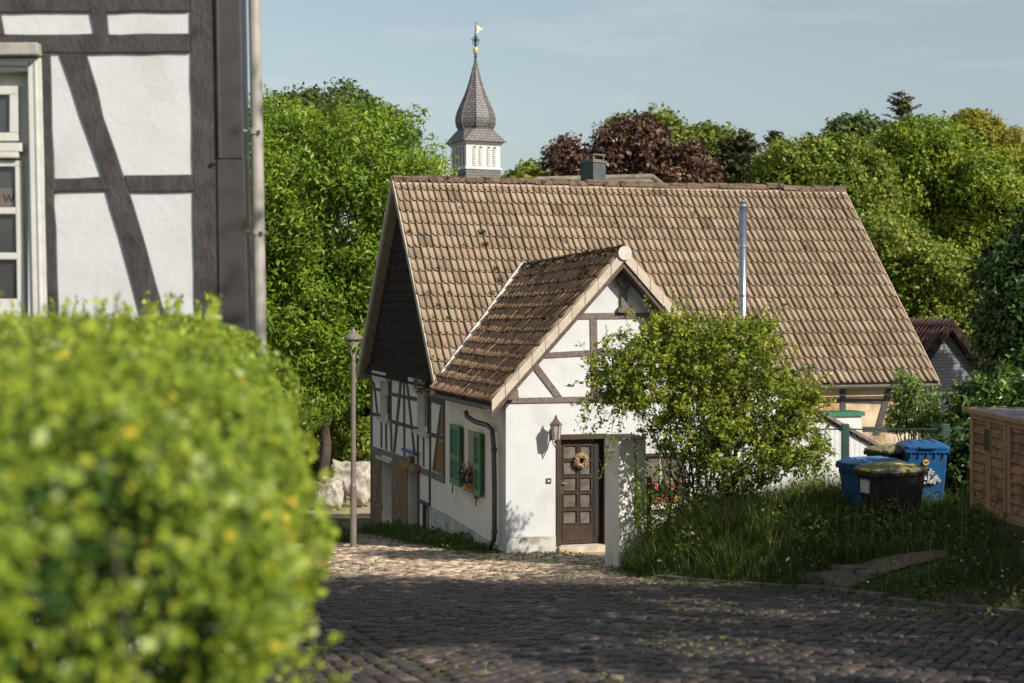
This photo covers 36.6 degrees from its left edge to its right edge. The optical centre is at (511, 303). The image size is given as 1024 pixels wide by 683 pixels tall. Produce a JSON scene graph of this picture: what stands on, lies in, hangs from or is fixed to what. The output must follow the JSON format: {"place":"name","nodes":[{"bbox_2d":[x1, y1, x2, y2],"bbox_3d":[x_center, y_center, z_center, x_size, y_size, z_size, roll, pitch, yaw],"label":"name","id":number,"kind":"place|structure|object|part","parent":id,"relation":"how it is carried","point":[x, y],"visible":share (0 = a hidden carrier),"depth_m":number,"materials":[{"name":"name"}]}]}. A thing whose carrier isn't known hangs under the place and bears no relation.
{"place":"outdoors","nodes":[
{"label":"outdoors","id":0,"kind":"place"},
{"bbox_2d":[305,467,332,494],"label":"lawn","id":1,"kind":"structure","parent":0,"point":[313,476],"depth_m":57.75,"materials":[{"name":"green plant"}]},
{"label":"yard wall","id":2,"kind":"object","parent":1,"relation":"on","visible":0},
{"bbox_2d":[348,408,368,422],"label":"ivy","id":3,"kind":"object","parent":2,"relation":"on","point":[365,412],"visible":0.02,"depth_m":59.53,"materials":[{"name":"green plant"}]},
{"bbox_2d":[300,513,364,543],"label":"verge grass","id":4,"kind":"structure","parent":0,"point":[342,537],"depth_m":30.45,"materials":[{"name":"green plant"}]},
{"bbox_2d":[300,498,369,517],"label":"lane","id":5,"kind":"structure","parent":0,"point":[365,509],"depth_m":47.45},
{"bbox_2d":[317,519,480,553],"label":"road","id":6,"kind":"structure","parent":0,"point":[346,525],"depth_m":38.42,"materials":[{"name":"grey stone"}]},
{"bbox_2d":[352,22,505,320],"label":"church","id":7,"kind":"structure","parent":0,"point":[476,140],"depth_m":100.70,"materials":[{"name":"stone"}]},
{"bbox_2d":[34,534,1023,682],"bbox_3d":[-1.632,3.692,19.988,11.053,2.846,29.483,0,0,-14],"label":"cobblestone paving","id":8,"kind":"structure","parent":0,"point":[550,642],"depth_m":14.49,"materials":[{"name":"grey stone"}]},
{"bbox_2d":[344,327,361,546],"bbox_3d":[-2.945,2.638,28.700,0.344,4.414,0.344,0,0,0],"label":"street lamp","id":9,"kind":"object","parent":8,"relation":"on","point":[353,335],"visible":0.98,"depth_m":28.66,"materials":[{"name":"grey metal"}]},
{"bbox_2d":[286,550,1023,682],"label":"joint moss","id":10,"kind":"object","parent":8,"relation":"on","point":[690,644],"visible":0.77,"depth_m":16.23,"materials":[{"name":"green plant"}]},
{"bbox_2d":[573,552,604,555],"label":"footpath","id":11,"kind":"structure","parent":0,"point":[597,553],"depth_m":26.94,"materials":[{"name":"beige stone"}]},
{"bbox_2d":[536,153,663,182],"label":"background house","id":12,"kind":"structure","parent":0,"point":[593,169],"depth_m":54.43,"materials":[{"name":"beige paint"}]},
{"bbox_2d":[246,0,1023,301],"label":"sky","id":13,"kind":"structure","parent":0,"point":[548,69],"materials":[{"name":"blue"}]},
{"bbox_2d":[312,405,1023,623],"bbox_3d":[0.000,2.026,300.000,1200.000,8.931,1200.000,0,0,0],"label":"ground","id":14,"kind":"structure","parent":0,"point":[950,606],"depth_m":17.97,"materials":[{"name":"green plant"}]},
{"bbox_2d":[0,0,266,655],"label":"timbered house","id":15,"kind":"structure","parent":14,"relation":"on","point":[125,131],"depth_m":11.99,"materials":[{"name":"white paint"}]},
{"bbox_2d":[0,58,46,321],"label":"window","id":16,"kind":"structure","parent":15,"relation":"in","point":[16,89],"depth_m":12.08,"materials":[{"name":"white paint"}]},
{"bbox_2d":[0,289,350,682],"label":"privet hedge","id":17,"kind":"object","parent":14,"relation":"on","point":[196,418],"visible":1,"depth_m":3.34,"materials":[{"name":"green plant"}]},
{"bbox_2d":[270,296,369,469],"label":"dark tree","id":18,"kind":"object","parent":14,"relation":"on","point":[361,415],"depth_m":58.54,"materials":[{"name":"green plant"}]},
{"bbox_2d":[315,476,343,510],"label":"boulder","id":19,"kind":"object","parent":14,"relation":"on","point":[332,492],"visible":0.56,"depth_m":47.65,"materials":[{"name":"beige stone"}]},
{"bbox_2d":[299,408,369,479],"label":"yard bush","id":20,"kind":"object","parent":14,"relation":"on","point":[339,430],"visible":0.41,"depth_m":50.66,"materials":[{"name":"green plant"}]},
{"bbox_2d":[248,76,422,410],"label":"oak tree","id":21,"kind":"object","parent":14,"relation":"on","point":[326,96],"visible":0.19,"depth_m":60.90,"materials":[{"name":"green plant"}]},
{"bbox_2d":[327,459,369,506],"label":"boulder","id":22,"kind":"object","parent":14,"relation":"on","point":[343,474],"visible":0.55,"depth_m":48.51,"materials":[{"name":"beige stone"}]},
{"bbox_2d":[248,84,461,479],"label":"ash tree","id":23,"kind":"object","parent":14,"relation":"on","point":[301,193],"visible":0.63,"depth_m":48.77,"materials":[{"name":"green plant"}]},
{"bbox_2d":[334,519,504,553],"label":"wall foot grass","id":24,"kind":"structure","parent":14,"relation":"on","point":[415,540],"depth_m":30.95,"materials":[{"name":"green plant"}]},
{"bbox_2d":[501,158,550,177],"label":"tree","id":25,"kind":"object","parent":14,"relation":"on","point":[527,169],"visible":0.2,"depth_m":69.22,"materials":[{"name":"green plant"}]},
{"bbox_2d":[535,130,594,175],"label":"copper maple","id":26,"kind":"object","parent":14,"relation":"on","point":[562,156],"visible":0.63,"depth_m":65.44,"materials":[{"name":"brown plant"}]},
{"bbox_2d":[605,434,646,566],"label":"garden pillar","id":27,"kind":"structure","parent":14,"relation":"on","point":[620,484],"depth_m":23.28,"materials":[{"name":"white paint"}]},
{"bbox_2d":[574,109,687,181],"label":"copper maple","id":28,"kind":"object","parent":14,"relation":"on","point":[624,144],"visible":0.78,"depth_m":65.15,"materials":[{"name":"brown plant"}]},
{"bbox_2d":[593,101,694,167],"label":"green tree","id":29,"kind":"object","parent":14,"relation":"on","point":[668,117],"visible":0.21,"depth_m":77.30,"materials":[{"name":"green plant"}]},
{"bbox_2d":[357,175,942,552],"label":"cottage","id":30,"kind":"structure","parent":14,"relation":"on","point":[493,301],"depth_m":33.95,"materials":[{"name":"brown tile"}]},
{"bbox_2d":[372,370,390,423],"bbox_3d":[-3.059,2.245,37.410,0.340,1.209,1.726,0,0,-16],"label":"window","id":31,"kind":"structure","parent":30,"relation":"in","point":[386,382],"depth_m":37.30,"materials":[{"name":"white paint"}]},
{"bbox_2d":[378,464,391,524],"bbox_3d":[-2.904,4.578,37.106,0.370,1.578,1.322,0,0,-16],"label":"door","id":32,"kind":"structure","parent":30,"relation":"in","point":[391,464],"depth_m":37.66,"materials":[{"name":"brown paint"}]},
{"bbox_2d":[401,448,416,455],"bbox_3d":[-2.271,3.264,34.077,0.060,0.072,1.322,0,0,-16],"label":"sign","id":33,"kind":"object","parent":30,"relation":"attached to","point":[409,451],"visible":1,"depth_m":33.98,"materials":[{"name":"blue metal"}]},
{"bbox_2d":[411,375,426,393],"bbox_3d":[-1.944,1.692,32.338,0.342,0.426,0.318,0,0,0],"label":"roof plant","id":34,"kind":"object","parent":30,"relation":"on","point":[418,383],"visible":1,"depth_m":32.32,"materials":[{"name":"green plant"}]},
{"bbox_2d":[408,377,430,437],"bbox_3d":[-1.906,2.225,33.385,0.340,1.208,1.669,0,0,-16],"label":"window","id":35,"kind":"structure","parent":30,"relation":"in","point":[425,395],"depth_m":33.68,"materials":[{"name":"white paint"}]},
{"bbox_2d":[456,461,472,492],"bbox_3d":[-0.767,3.259,29.195,0.542,0.581,1.143,0,0,-27],"label":"flower box","id":36,"kind":"object","parent":30,"relation":"on","point":[466,476],"visible":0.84,"depth_m":29.10,"materials":[{"name":"ceramic"}]},
{"bbox_2d":[461,489,478,498],"bbox_3d":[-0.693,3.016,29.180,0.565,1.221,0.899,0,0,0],"label":"window sill","id":37,"kind":"structure","parent":30,"relation":"in","point":[463,491],"depth_m":29.04,"materials":[{"name":"beige paint"}]},
{"bbox_2d":[550,415,561,447],"bbox_3d":[0.724,2.229,27.041,0.199,0.595,0.396,0,0,-30],"label":"wall lantern","id":38,"kind":"object","parent":30,"relation":"attached to","point":[555,427],"depth_m":26.92,"materials":[{"name":"grey metal"}]},
{"bbox_2d":[573,452,588,468],"bbox_3d":[1.234,2.782,27.414,0.301,0.298,0.124,0,0,-17],"label":"door wreath","id":39,"kind":"object","parent":30,"relation":"attached to","point":[583,456],"depth_m":27.40,"materials":[{"name":"wicker"}]},
{"bbox_2d":[556,433,606,545],"bbox_3d":[1.215,3.292,27.441,0.943,1.963,0.180,0,0,-16],"label":"front door","id":40,"kind":"structure","parent":30,"relation":"in","point":[580,493],"depth_m":27.47,"materials":[{"name":"brown wood"}]},
{"bbox_2d":[649,473,684,503],"bbox_3d":[2.640,3.296,27.699,1.336,0.574,0.481,0,0,-20],"label":"flower box","id":41,"kind":"object","parent":30,"relation":"on","point":[656,487],"visible":0.23,"depth_m":27.64,"materials":[{"name":"ceramic"}]},
{"bbox_2d":[646,453,690,508],"bbox_3d":[2.717,3.181,27.820,0.960,0.978,0.340,0,0,-16],"label":"window","id":42,"kind":"structure","parent":30,"relation":"in","point":[653,455],"depth_m":27.93,"materials":[{"name":"white paint"}]},
{"bbox_2d":[658,133,725,182],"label":"copper maple","id":43,"kind":"object","parent":14,"relation":"on","point":[698,168],"visible":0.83,"depth_m":64.60,"materials":[{"name":"brown plant"}]},
{"bbox_2d":[566,288,840,536],"bbox_3d":[2.860,1.659,22.936,4.166,3.801,2.564,0,0,0],"label":"flowering shrub","id":44,"kind":"object","parent":14,"relation":"on","point":[674,352],"visible":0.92,"depth_m":22.68,"materials":[{"name":"green plant"}]},
{"bbox_2d":[684,119,739,164],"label":"green tree","id":45,"kind":"object","parent":14,"relation":"on","point":[709,131],"visible":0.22,"depth_m":77.41,"materials":[{"name":"green plant"}]},
{"bbox_2d":[707,135,751,182],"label":"spruce tree","id":46,"kind":"object","parent":14,"relation":"on","point":[734,176],"visible":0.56,"depth_m":71.68,"materials":[{"name":"green plant"}]},
{"bbox_2d":[719,128,767,183],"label":"spruce tree","id":47,"kind":"object","parent":14,"relation":"on","point":[745,142],"visible":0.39,"depth_m":71.69,"materials":[{"name":"green plant"}]},
{"bbox_2d":[763,129,790,151],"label":"spruce tree","id":48,"kind":"object","parent":14,"relation":"on","point":[771,136],"visible":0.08,"depth_m":73.80,"materials":[{"name":"green plant"}]},
{"bbox_2d":[646,424,969,527],"bbox_3d":[4.703,2.990,23.953,5.242,2.300,0.112,0,0,8],"label":"chain link fence","id":49,"kind":"object","parent":14,"relation":"on","point":[945,429],"visible":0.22,"depth_m":23.84,"materials":[{"name":"metal"}]},
{"bbox_2d":[793,572,824,583],"bbox_3d":[3.760,3.513,19.289,0.219,0.226,0.649,0,0,-23],"label":"edging stone","id":50,"kind":"object","parent":14,"relation":"on","point":[806,577],"visible":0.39,"depth_m":19.30,"materials":[{"name":"grey stone"}]},
{"bbox_2d":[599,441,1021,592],"bbox_3d":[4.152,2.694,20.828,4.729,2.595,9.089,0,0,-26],"label":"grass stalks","id":51,"kind":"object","parent":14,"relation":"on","point":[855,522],"depth_m":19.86,"materials":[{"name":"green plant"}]},
{"bbox_2d":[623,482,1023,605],"bbox_3d":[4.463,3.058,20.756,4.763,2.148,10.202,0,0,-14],"label":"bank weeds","id":52,"kind":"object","parent":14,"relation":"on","point":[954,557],"visible":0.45,"depth_m":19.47,"materials":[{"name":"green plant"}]},
{"bbox_2d":[741,124,915,225],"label":"beech tree","id":53,"kind":"object","parent":14,"relation":"on","point":[853,165],"visible":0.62,"depth_m":56.95,"materials":[{"name":"green plant"}]},
{"bbox_2d":[657,574,1023,615],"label":"kerb","id":54,"kind":"structure","parent":14,"relation":"on","point":[982,609],"depth_m":17.96,"materials":[{"name":"stone"}]},
{"bbox_2d":[830,563,878,579],"bbox_3d":[4.197,3.346,18.943,0.188,0.281,0.961,0,0,-18],"label":"edging stone","id":55,"kind":"object","parent":14,"relation":"on","point":[850,569],"visible":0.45,"depth_m":18.82,"materials":[{"name":"grey stone"}]},
{"bbox_2d":[821,108,892,146],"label":"tree","id":56,"kind":"object","parent":14,"relation":"on","point":[864,125],"visible":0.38,"depth_m":75.33,"materials":[{"name":"green plant"}]},
{"bbox_2d":[835,456,909,514],"bbox_3d":[5.119,2.704,21.910,0.955,1.048,0.639,0,0,-22],"label":"dustbin","id":57,"kind":"object","parent":14,"relation":"on","point":[847,474],"visible":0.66,"depth_m":21.77,"materials":[{"name":"blue plastic"}]},
{"bbox_2d":[863,443,902,460],"bbox_3d":[5.753,2.629,23.114,0.895,1.048,0.609,0,0,-30],"label":"dustbin","id":58,"kind":"object","parent":14,"relation":"on","point":[891,450],"visible":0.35,"depth_m":22.84,"materials":[{"name":"black plastic"}]},
{"bbox_2d":[854,461,929,526],"bbox_3d":[5.144,2.682,20.910,0.935,1.048,0.609,0,0,-22],"label":"dustbin","id":59,"kind":"object","parent":14,"relation":"on","point":[887,478],"visible":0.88,"depth_m":20.69,"materials":[{"name":"black plastic"}]},
{"bbox_2d":[880,90,921,123],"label":"spruce tree","id":60,"kind":"object","parent":14,"relation":"on","point":[901,108],"visible":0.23,"depth_m":81.96,"materials":[{"name":"green plant"}]},
{"bbox_2d":[881,367,946,440],"bbox_3d":[6.984,2.358,26.552,1.109,2.551,1.172,0,0,40],"label":"willow bush","id":61,"kind":"object","parent":14,"relation":"on","point":[902,412],"visible":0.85,"depth_m":26.35,"materials":[{"name":"green plant"}]},
{"bbox_2d":[813,498,1023,593],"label":"flowers","id":62,"kind":"object","parent":14,"relation":"on","point":[956,549],"visible":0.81,"depth_m":18.11,"materials":[{"name":"white plant"}]},
{"bbox_2d":[856,200,989,343],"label":"cherry tree","id":63,"kind":"object","parent":14,"relation":"on","point":[925,274],"visible":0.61,"depth_m":50.46,"materials":[{"name":"green plant"}]},
{"bbox_2d":[896,439,949,502],"bbox_3d":[6.032,2.552,22.727,0.659,1.088,0.855,0,0,4],"label":"dustbin","id":64,"kind":"object","parent":14,"relation":"on","point":[930,454],"visible":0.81,"depth_m":22.39,"materials":[{"name":"blue plastic"}]},
{"bbox_2d":[859,110,1000,257],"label":"maple tree","id":65,"kind":"object","parent":14,"relation":"on","point":[919,151],"visible":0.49,"depth_m":59.98,"materials":[{"name":"green plant"}]},
{"bbox_2d":[909,317,984,439],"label":"brick house","id":66,"kind":"structure","parent":14,"relation":"on","point":[944,342],"depth_m":46.04,"materials":[{"name":"red tile"}]},
{"bbox_2d":[926,428,969,498],"bbox_3d":[7.441,2.479,23.596,2.198,1.687,1.402,0,0,0],"label":"dark bush","id":67,"kind":"object","parent":14,"relation":"on","point":[958,455],"visible":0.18,"depth_m":23.41,"materials":[{"name":"green plant"}]},
{"bbox_2d":[916,143,1023,301],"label":"maple tree","id":68,"kind":"object","parent":14,"relation":"on","point":[979,224],"visible":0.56,"depth_m":58.32,"materials":[{"name":"green plant"}]},
{"bbox_2d":[923,354,1023,474],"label":"laurel bush","id":69,"kind":"object","parent":14,"relation":"on","point":[979,390],"visible":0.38,"depth_m":24.76,"materials":[{"name":"green plant"}]},
{"bbox_2d":[948,107,1023,167],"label":"lime tree","id":70,"kind":"object","parent":14,"relation":"on","point":[996,130],"visible":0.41,"depth_m":82.97,"materials":[{"name":"green plant"}]},
{"bbox_2d":[960,201,1023,382],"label":"walnut tree","id":71,"kind":"object","parent":14,"relation":"on","point":[997,323],"visible":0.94,"depth_m":39.43,"materials":[{"name":"green plant"}]},
{"bbox_2d":[962,407,1023,526],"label":"garden cabinet","id":72,"kind":"object","parent":14,"relation":"on","point":[1001,455],"visible":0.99,"depth_m":18.52,"materials":[{"name":"brown wood"}]},
{"bbox_3d":[5.800,1.943,19.115,0.100,1.145,0.623,0,0,0],"label":"door","id":73,"kind":"part","parent":72,"relation":"part of","materials":[{"name":"brown wood"}]},
{"bbox_3d":[5.810,1.942,18.486,0.099,1.145,0.621,0,0,-2],"label":"door","id":74,"kind":"part","parent":72,"relation":"part of","materials":[{"name":"brown wood"}]},
{"bbox_3d":[5.840,1.943,17.781,0.100,1.145,0.633,0,0,0],"label":"door","id":75,"kind":"part","parent":72,"relation":"part of","materials":[{"name":"brown wood"}]},
{"bbox_2d":[806,550,952,588],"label":"dirt path","id":76,"kind":"structure","parent":0,"point":[886,564],"depth_m":18.72,"materials":[{"name":"brown soil"}]}
]}

